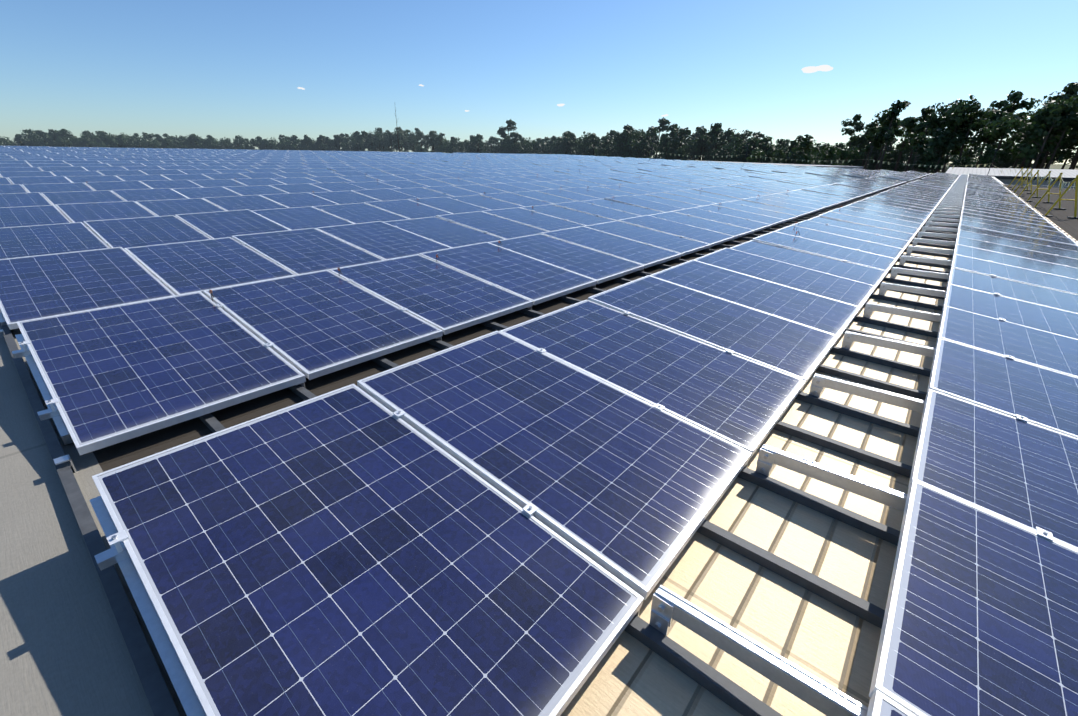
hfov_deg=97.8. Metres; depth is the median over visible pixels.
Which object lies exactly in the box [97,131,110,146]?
tree
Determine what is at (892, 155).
tree
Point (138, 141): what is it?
tree
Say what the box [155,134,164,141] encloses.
tree
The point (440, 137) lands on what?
tree
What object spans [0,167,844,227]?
solar row
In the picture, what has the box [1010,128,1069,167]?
tree
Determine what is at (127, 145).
tree
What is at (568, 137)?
tree
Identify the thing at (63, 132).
tree
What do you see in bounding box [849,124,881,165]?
tree
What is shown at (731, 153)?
tree
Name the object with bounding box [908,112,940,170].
tree
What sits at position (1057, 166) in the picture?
ground
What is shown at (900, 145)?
tree
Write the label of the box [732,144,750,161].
tree
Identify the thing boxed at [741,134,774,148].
tree
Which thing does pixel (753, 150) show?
tree
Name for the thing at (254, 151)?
solar row
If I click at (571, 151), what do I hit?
tree
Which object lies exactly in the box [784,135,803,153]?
tree
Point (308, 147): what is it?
tree
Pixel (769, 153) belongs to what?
tree
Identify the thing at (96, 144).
tree
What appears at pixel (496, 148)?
tree
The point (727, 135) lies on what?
tree
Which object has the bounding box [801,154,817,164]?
bush
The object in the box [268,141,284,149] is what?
tree
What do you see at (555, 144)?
tree
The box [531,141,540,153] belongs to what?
tree
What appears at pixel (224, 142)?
tree
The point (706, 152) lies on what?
tree
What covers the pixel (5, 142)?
tree
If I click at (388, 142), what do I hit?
tree
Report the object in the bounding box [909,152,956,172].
tree
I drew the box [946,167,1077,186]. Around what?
roof parapet
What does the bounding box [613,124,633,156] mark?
tree
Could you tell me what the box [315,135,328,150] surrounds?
tree
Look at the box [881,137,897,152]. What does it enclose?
tree
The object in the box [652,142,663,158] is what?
tree
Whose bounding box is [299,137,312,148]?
tree
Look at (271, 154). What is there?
solar row
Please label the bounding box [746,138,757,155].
tree
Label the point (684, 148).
tree
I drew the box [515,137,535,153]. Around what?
tree
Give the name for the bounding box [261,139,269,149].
tree
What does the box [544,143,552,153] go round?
tree
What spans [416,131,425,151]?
tree
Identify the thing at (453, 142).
tree
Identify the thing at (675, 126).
tree
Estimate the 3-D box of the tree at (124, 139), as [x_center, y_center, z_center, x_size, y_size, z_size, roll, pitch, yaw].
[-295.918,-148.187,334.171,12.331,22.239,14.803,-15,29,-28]
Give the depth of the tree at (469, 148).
331.31 m
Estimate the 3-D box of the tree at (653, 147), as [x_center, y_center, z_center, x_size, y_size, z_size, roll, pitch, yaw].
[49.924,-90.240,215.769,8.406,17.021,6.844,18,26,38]
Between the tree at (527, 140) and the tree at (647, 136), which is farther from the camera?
the tree at (527, 140)
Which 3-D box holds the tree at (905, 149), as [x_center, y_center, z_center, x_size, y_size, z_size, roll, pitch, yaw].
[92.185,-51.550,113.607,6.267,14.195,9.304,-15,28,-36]
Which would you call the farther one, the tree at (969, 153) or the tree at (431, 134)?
the tree at (431, 134)
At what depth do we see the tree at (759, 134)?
207.93 m
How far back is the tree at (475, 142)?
323.83 m
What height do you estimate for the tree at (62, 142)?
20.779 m
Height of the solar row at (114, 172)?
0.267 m
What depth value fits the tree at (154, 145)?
338.35 m
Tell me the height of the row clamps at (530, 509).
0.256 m
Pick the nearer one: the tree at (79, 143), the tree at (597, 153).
the tree at (597, 153)
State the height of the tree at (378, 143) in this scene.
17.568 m
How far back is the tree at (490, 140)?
361.52 m
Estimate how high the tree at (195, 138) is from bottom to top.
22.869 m
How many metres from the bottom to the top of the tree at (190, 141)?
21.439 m
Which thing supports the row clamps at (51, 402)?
on the mounting rails
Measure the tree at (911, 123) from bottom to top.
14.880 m
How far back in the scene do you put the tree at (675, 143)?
187.69 m
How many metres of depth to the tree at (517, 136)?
304.90 m
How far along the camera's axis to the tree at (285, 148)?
372.33 m
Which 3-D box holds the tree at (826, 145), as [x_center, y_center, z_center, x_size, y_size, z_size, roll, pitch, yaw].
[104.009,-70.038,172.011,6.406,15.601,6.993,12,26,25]
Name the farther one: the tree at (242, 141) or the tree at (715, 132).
the tree at (242, 141)
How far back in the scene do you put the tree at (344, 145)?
371.15 m
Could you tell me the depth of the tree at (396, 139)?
364.60 m
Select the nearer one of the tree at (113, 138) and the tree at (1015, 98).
the tree at (1015, 98)
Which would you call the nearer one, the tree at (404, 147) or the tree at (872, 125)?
the tree at (872, 125)
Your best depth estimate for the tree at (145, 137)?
354.37 m
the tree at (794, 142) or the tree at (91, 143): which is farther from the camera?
the tree at (91, 143)
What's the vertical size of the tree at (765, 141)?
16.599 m
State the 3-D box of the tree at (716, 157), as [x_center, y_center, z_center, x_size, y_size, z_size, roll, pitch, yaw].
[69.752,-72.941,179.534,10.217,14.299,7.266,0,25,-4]
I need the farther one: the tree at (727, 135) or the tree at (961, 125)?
the tree at (727, 135)
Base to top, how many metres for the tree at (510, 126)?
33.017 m
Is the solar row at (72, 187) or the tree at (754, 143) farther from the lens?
the tree at (754, 143)
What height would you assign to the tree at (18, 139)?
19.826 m
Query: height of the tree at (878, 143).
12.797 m
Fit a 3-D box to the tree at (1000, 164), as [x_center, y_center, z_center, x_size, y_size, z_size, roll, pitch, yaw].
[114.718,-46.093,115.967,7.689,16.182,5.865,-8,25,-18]
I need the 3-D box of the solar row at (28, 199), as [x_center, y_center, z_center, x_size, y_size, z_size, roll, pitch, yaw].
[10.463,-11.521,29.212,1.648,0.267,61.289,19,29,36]
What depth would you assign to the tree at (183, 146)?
351.41 m
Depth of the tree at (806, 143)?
124.63 m
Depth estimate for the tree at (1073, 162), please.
84.38 m
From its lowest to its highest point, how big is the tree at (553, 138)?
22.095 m
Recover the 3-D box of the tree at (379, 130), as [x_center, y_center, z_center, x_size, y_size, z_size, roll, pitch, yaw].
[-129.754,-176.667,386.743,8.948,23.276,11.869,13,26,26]
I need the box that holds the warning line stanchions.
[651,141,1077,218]
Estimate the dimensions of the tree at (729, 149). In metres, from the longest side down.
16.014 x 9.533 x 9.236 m
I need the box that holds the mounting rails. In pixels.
[0,153,995,715]
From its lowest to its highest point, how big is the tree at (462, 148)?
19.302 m
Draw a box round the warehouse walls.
[993,177,1074,187]
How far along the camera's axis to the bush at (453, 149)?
322.11 m
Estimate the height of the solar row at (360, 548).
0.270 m
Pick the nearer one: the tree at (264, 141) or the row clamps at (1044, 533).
the row clamps at (1044, 533)
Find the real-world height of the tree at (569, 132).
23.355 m
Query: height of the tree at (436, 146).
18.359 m
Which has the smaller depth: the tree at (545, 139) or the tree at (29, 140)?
the tree at (29, 140)
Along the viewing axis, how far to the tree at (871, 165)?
131.00 m
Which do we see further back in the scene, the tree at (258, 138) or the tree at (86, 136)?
the tree at (258, 138)
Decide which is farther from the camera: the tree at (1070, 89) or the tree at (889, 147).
the tree at (889, 147)
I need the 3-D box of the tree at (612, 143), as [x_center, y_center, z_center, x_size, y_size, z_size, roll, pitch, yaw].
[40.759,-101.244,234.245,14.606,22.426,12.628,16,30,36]
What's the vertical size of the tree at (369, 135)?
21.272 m
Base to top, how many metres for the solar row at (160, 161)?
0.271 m
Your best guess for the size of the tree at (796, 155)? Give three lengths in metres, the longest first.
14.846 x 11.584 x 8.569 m
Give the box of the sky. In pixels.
[0,0,1077,163]
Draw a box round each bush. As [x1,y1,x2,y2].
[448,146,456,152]
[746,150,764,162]
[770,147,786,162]
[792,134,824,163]
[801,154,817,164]
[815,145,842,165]
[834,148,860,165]
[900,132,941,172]
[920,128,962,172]
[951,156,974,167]
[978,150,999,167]
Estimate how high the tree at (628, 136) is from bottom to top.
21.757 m
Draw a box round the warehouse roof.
[0,182,1077,715]
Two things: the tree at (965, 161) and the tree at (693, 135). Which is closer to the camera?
the tree at (965, 161)
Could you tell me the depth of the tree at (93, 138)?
330.07 m
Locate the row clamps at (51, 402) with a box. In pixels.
[18,182,879,410]
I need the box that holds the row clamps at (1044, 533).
[977,193,1077,540]
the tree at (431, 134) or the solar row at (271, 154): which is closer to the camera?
the solar row at (271, 154)
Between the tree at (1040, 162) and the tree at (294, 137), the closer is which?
the tree at (1040, 162)
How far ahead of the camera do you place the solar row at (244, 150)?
36.48 m
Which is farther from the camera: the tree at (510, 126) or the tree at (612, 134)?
the tree at (510, 126)
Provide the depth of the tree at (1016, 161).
105.46 m
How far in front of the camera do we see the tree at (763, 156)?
151.13 m
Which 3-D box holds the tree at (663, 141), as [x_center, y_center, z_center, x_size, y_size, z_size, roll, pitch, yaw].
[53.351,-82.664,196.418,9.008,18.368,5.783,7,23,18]
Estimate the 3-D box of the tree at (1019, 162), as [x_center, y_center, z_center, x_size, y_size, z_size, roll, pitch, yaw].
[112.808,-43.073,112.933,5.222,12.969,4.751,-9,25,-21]
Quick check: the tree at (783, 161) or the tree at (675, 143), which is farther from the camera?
the tree at (675, 143)
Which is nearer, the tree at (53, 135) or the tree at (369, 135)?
the tree at (53, 135)
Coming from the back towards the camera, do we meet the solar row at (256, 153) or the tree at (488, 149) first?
the tree at (488, 149)
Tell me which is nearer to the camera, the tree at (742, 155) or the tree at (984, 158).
the tree at (984, 158)
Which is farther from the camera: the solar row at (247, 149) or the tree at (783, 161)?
the tree at (783, 161)
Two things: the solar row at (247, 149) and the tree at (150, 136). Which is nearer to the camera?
the solar row at (247, 149)
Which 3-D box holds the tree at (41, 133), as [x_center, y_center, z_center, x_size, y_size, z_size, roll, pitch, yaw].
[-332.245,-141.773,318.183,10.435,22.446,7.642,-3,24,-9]
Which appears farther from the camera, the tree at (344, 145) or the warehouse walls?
the tree at (344, 145)
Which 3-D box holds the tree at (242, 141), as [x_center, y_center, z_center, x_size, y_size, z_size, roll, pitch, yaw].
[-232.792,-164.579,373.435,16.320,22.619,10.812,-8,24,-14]
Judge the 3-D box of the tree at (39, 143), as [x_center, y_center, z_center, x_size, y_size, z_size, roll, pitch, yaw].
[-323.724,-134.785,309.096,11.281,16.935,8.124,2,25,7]
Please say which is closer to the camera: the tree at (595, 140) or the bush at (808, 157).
the bush at (808, 157)
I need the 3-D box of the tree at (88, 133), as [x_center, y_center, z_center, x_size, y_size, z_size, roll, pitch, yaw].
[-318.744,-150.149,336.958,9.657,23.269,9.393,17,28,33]
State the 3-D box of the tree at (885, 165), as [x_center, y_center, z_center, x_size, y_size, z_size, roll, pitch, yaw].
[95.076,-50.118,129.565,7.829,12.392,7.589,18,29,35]
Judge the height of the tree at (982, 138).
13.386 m
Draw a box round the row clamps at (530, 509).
[106,187,925,552]
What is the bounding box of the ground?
[697,159,1077,172]
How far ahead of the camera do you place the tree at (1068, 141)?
83.67 m
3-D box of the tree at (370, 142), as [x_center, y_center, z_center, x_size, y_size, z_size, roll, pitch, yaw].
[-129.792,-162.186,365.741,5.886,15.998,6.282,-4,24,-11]
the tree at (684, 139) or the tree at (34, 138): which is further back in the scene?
the tree at (34, 138)
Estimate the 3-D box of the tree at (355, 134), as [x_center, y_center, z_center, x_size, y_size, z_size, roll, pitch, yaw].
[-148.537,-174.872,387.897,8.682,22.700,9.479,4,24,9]
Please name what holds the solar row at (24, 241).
on the mounting rails
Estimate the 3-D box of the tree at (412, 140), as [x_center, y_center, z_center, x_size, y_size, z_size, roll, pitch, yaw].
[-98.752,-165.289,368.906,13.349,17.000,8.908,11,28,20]
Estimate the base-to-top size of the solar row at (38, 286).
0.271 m
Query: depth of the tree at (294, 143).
373.10 m
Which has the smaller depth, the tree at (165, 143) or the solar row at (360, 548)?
the solar row at (360, 548)
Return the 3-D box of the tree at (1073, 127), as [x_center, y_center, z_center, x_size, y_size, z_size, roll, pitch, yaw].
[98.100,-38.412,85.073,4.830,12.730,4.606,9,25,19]
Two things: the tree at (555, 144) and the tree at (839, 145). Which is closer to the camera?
the tree at (839, 145)
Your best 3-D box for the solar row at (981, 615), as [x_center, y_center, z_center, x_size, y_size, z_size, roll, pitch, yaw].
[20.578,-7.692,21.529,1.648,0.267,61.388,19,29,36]
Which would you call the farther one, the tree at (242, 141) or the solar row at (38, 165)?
the tree at (242, 141)
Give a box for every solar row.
[0,146,567,154]
[0,147,544,154]
[0,148,588,155]
[0,149,606,156]
[0,150,622,157]
[0,152,629,157]
[0,153,649,158]
[0,155,666,160]
[0,158,672,161]
[0,160,694,163]
[0,161,712,169]
[0,162,731,177]
[0,163,751,180]
[0,164,772,188]
[0,165,798,193]
[0,166,820,211]
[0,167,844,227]
[0,168,873,258]
[0,170,898,329]
[17,171,930,454]
[92,172,959,715]
[867,173,1077,715]
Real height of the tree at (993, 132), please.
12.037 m
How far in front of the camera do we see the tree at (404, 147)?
376.94 m
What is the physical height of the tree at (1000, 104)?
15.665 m
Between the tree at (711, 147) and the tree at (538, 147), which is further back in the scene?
the tree at (538, 147)
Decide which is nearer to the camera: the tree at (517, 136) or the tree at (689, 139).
the tree at (689, 139)
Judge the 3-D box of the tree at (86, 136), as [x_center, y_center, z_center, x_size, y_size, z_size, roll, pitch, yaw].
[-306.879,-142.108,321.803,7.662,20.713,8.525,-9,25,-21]
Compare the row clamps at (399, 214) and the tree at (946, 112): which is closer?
the row clamps at (399, 214)
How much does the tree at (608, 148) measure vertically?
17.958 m
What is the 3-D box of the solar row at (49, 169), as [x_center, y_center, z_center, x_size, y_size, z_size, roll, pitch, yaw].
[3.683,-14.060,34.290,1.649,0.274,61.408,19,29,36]
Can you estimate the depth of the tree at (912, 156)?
125.75 m
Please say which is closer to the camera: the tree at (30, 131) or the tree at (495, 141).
the tree at (30, 131)
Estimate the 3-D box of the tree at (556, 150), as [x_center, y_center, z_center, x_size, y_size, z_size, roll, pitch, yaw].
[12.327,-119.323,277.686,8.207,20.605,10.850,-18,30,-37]
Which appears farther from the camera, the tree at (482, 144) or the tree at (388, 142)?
the tree at (388, 142)
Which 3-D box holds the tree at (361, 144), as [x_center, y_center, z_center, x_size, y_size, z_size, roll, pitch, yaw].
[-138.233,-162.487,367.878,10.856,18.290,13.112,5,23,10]
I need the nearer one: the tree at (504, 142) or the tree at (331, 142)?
the tree at (504, 142)
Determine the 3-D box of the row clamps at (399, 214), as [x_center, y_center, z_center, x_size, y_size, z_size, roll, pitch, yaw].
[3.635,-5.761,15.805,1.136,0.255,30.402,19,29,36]
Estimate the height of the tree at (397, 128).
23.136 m
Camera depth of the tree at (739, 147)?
161.30 m
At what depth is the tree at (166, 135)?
355.08 m
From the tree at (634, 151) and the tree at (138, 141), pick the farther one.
the tree at (138, 141)
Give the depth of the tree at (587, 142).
245.89 m
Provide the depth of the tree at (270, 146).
370.27 m
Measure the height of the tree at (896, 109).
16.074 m
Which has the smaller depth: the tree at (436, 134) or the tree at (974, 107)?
the tree at (974, 107)
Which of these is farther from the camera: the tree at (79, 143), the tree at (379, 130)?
the tree at (379, 130)
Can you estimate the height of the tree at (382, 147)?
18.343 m
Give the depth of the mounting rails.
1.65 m
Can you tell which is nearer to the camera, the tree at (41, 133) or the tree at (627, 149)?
the tree at (627, 149)
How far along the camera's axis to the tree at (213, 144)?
359.14 m
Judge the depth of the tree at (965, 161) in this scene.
91.89 m
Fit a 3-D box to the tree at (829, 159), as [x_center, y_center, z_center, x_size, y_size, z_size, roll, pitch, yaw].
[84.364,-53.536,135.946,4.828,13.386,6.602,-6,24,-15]
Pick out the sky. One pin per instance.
(218, 69)
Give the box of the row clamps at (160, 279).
[0,182,819,303]
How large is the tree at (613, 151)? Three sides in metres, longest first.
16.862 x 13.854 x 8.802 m
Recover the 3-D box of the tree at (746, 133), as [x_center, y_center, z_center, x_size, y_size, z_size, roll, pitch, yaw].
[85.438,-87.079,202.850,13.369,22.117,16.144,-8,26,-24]
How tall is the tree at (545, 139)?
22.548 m
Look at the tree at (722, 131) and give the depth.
194.17 m
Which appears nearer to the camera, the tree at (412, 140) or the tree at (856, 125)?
the tree at (856, 125)
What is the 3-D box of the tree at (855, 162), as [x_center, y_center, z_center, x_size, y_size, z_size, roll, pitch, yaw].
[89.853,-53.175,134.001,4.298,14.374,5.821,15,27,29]
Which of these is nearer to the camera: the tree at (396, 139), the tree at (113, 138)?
the tree at (113, 138)
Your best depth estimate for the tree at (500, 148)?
311.13 m
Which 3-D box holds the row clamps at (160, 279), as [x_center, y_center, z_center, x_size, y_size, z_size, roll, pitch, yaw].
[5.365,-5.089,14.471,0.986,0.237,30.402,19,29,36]
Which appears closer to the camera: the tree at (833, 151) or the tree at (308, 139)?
the tree at (833, 151)
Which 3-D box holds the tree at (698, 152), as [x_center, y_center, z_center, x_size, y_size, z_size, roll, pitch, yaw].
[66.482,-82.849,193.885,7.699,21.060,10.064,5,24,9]
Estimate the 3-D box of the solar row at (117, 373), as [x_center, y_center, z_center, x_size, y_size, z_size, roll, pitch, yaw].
[17.206,-8.967,24.090,1.649,0.272,61.388,19,29,36]
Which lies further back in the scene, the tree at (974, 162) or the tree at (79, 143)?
the tree at (79, 143)
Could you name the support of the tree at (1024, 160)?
on the embankment ground
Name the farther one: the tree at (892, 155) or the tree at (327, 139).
the tree at (327, 139)
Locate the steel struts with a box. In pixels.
[0,170,1077,715]
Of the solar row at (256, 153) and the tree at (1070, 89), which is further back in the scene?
the tree at (1070, 89)
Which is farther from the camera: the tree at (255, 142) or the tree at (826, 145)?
the tree at (255, 142)
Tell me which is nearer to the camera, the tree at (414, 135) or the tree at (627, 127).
the tree at (627, 127)
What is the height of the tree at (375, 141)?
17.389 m
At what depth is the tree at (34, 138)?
306.75 m
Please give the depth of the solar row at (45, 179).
15.06 m
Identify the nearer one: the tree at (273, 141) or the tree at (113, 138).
the tree at (113, 138)
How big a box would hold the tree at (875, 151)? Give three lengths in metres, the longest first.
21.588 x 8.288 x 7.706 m
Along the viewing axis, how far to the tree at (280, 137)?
377.37 m
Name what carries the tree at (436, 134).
on the embankment ground
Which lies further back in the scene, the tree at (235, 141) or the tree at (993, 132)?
the tree at (235, 141)
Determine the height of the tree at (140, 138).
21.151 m
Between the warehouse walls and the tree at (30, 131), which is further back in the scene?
the tree at (30, 131)
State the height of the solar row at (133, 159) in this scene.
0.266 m
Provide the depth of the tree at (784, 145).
162.40 m
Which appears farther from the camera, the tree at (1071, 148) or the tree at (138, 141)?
the tree at (138, 141)
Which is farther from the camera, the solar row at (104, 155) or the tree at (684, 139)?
the tree at (684, 139)
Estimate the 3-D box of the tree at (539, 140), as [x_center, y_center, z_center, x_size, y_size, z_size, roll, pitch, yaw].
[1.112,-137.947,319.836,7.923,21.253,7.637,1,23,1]
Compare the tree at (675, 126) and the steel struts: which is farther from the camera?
the tree at (675, 126)
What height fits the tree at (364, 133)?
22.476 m
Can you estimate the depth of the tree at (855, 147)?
131.60 m
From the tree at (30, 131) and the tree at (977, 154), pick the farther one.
the tree at (30, 131)
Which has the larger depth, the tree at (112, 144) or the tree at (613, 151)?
the tree at (112, 144)
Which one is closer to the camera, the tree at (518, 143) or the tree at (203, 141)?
the tree at (518, 143)
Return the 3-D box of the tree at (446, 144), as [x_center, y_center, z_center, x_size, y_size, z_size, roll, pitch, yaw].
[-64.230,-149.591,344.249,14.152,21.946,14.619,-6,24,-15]
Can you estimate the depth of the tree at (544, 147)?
305.41 m
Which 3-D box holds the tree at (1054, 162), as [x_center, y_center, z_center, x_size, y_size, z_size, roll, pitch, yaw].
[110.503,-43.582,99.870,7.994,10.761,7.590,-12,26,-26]
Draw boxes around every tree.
[0,136,15,145]
[13,134,26,145]
[19,130,43,145]
[24,129,43,141]
[25,138,36,145]
[34,141,50,146]
[36,130,50,142]
[46,129,59,146]
[52,135,70,146]
[59,129,77,146]
[74,141,84,146]
[78,134,98,141]
[79,134,92,146]
[82,130,99,141]
[85,139,96,146]
[93,141,108,146]
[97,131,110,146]
[102,136,118,147]
[105,135,123,147]
[107,133,129,147]
[116,135,132,147]
[125,135,148,147]
[126,137,146,147]
[141,132,153,147]
[143,140,160,147]
[145,133,155,145]
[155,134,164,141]
[157,138,178,147]
[161,139,174,147]
[162,133,174,142]
[173,140,192,148]
[184,137,195,148]
[189,134,202,148]
[196,136,213,148]
[208,138,219,148]
[216,138,232,148]
[232,135,241,148]
[235,137,253,149]
[249,138,259,149]
[254,136,265,149]
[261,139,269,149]
[262,136,278,145]
[265,143,274,149]
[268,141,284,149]
[278,135,285,147]
[280,143,287,149]
[284,139,299,149]
[288,135,300,146]
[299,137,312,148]
[302,135,313,149]
[304,142,316,150]
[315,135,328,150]
[324,136,331,150]
[328,135,341,150]
[334,137,345,150]
[339,142,351,150]
[345,133,353,143]
[350,138,358,150]
[352,131,361,137]
[355,137,366,150]
[356,131,367,147]
[361,131,380,150]
[367,138,374,150]
[371,135,377,150]
[373,128,382,151]
[373,136,385,150]
[375,134,383,151]
[385,132,394,151]
[388,129,405,151]
[393,129,411,149]
[394,136,402,151]
[395,126,407,151]
[405,136,420,151]
[408,132,421,147]
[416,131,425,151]
[424,131,436,151]
[426,131,437,151]
[430,135,443,151]
[434,133,444,146]
[441,137,459,152]
[447,139,457,152]
[458,141,465,152]
[465,135,474,152]
[471,134,483,152]
[473,139,488,152]
[484,136,495,149]
[485,143,490,152]
[491,138,499,145]
[494,143,500,152]
[496,119,516,140]
[497,139,507,152]
[498,138,515,153]
[506,133,521,153]
[511,141,522,153]
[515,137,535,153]
[517,140,535,153]
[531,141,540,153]
[535,138,545,151]
[538,143,548,153]
[541,137,550,142]
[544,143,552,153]
[546,136,556,148]
[551,136,563,153]
[552,137,562,153]
[558,131,574,153]
[560,131,578,150]
[560,140,575,154]
[562,133,578,153]
[575,131,603,154]
[586,133,602,155]
[594,146,606,155]
[597,139,614,156]
[603,130,618,144]
[607,147,620,156]
[609,138,618,156]
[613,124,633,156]
[617,130,645,157]
[623,133,650,157]
[623,143,633,157]
[629,129,659,157]
[639,141,658,158]
[646,117,670,155]
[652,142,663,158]
[657,136,678,159]
[660,128,697,159]
[661,141,687,159]
[665,124,683,150]
[667,127,690,159]
[674,136,698,160]
[689,126,706,159]
[691,129,712,160]
[691,134,713,160]
[705,123,728,160]
[708,133,724,160]
[709,128,725,151]
[710,149,729,161]
[714,130,738,159]
[714,141,735,161]
[725,147,739,161]
[728,127,752,161]
[729,138,744,161]
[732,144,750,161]
[737,146,754,161]
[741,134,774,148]
[744,131,764,141]
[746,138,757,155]
[749,142,766,162]
[758,137,777,162]
[758,149,770,162]
[762,148,775,162]
[773,139,786,160]
[779,151,792,163]
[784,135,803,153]
[784,147,812,163]
[815,143,832,162]
[821,148,842,165]
[829,142,847,164]
[841,114,865,165]
[848,141,869,165]
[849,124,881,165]
[851,151,862,165]
[859,116,899,160]
[860,157,885,169]
[861,122,885,168]
[872,100,910,169]
[873,121,903,169]
[874,153,905,170]
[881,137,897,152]
[883,141,915,171]
[893,116,916,170]
[901,112,938,171]
[902,148,929,172]
[903,106,935,171]
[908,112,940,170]
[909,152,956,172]
[924,99,977,172]
[930,100,978,173]
[937,94,994,172]
[948,152,979,166]
[952,101,994,166]
[953,156,976,167]
[962,109,1005,157]
[974,109,1002,167]
[977,111,1041,167]
[978,100,1014,167]
[986,90,1040,167]
[993,105,1059,168]
[995,137,1023,167]
[1002,96,1077,168]
[1002,156,1029,168]
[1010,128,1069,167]
[1013,118,1032,167]
[1024,102,1077,168]
[1036,82,1077,168]
[1047,146,1076,167]
[1050,128,1077,168]
[1069,104,1077,169]
[1070,126,1077,169]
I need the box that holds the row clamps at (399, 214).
[87,178,771,245]
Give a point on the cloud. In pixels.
(810, 69)
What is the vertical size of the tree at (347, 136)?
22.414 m
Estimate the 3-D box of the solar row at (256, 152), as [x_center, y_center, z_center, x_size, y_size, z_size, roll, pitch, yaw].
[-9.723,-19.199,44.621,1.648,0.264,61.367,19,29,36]
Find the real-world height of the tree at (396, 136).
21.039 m
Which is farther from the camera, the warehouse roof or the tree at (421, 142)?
the tree at (421, 142)
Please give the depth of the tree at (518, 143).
305.10 m
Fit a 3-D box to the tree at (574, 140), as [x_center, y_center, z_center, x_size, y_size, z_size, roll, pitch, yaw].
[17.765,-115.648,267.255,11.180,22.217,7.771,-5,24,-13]
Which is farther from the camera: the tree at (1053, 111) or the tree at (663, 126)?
the tree at (663, 126)
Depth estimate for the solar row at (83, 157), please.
26.48 m
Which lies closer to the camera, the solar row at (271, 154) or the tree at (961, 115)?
the solar row at (271, 154)
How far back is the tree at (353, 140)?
363.21 m
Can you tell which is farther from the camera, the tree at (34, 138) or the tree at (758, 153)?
the tree at (34, 138)
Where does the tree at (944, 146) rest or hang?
on the embankment ground
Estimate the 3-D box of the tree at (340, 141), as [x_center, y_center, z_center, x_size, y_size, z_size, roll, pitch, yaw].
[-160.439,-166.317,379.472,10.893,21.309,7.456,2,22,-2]
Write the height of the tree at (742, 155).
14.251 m
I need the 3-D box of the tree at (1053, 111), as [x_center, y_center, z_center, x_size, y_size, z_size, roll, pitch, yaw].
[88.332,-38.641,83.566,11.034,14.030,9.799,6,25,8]
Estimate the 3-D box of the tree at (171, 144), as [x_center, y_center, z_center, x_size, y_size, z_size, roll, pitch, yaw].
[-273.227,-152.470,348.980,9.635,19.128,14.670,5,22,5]
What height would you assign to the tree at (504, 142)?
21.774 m
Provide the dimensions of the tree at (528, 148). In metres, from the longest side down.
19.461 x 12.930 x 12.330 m

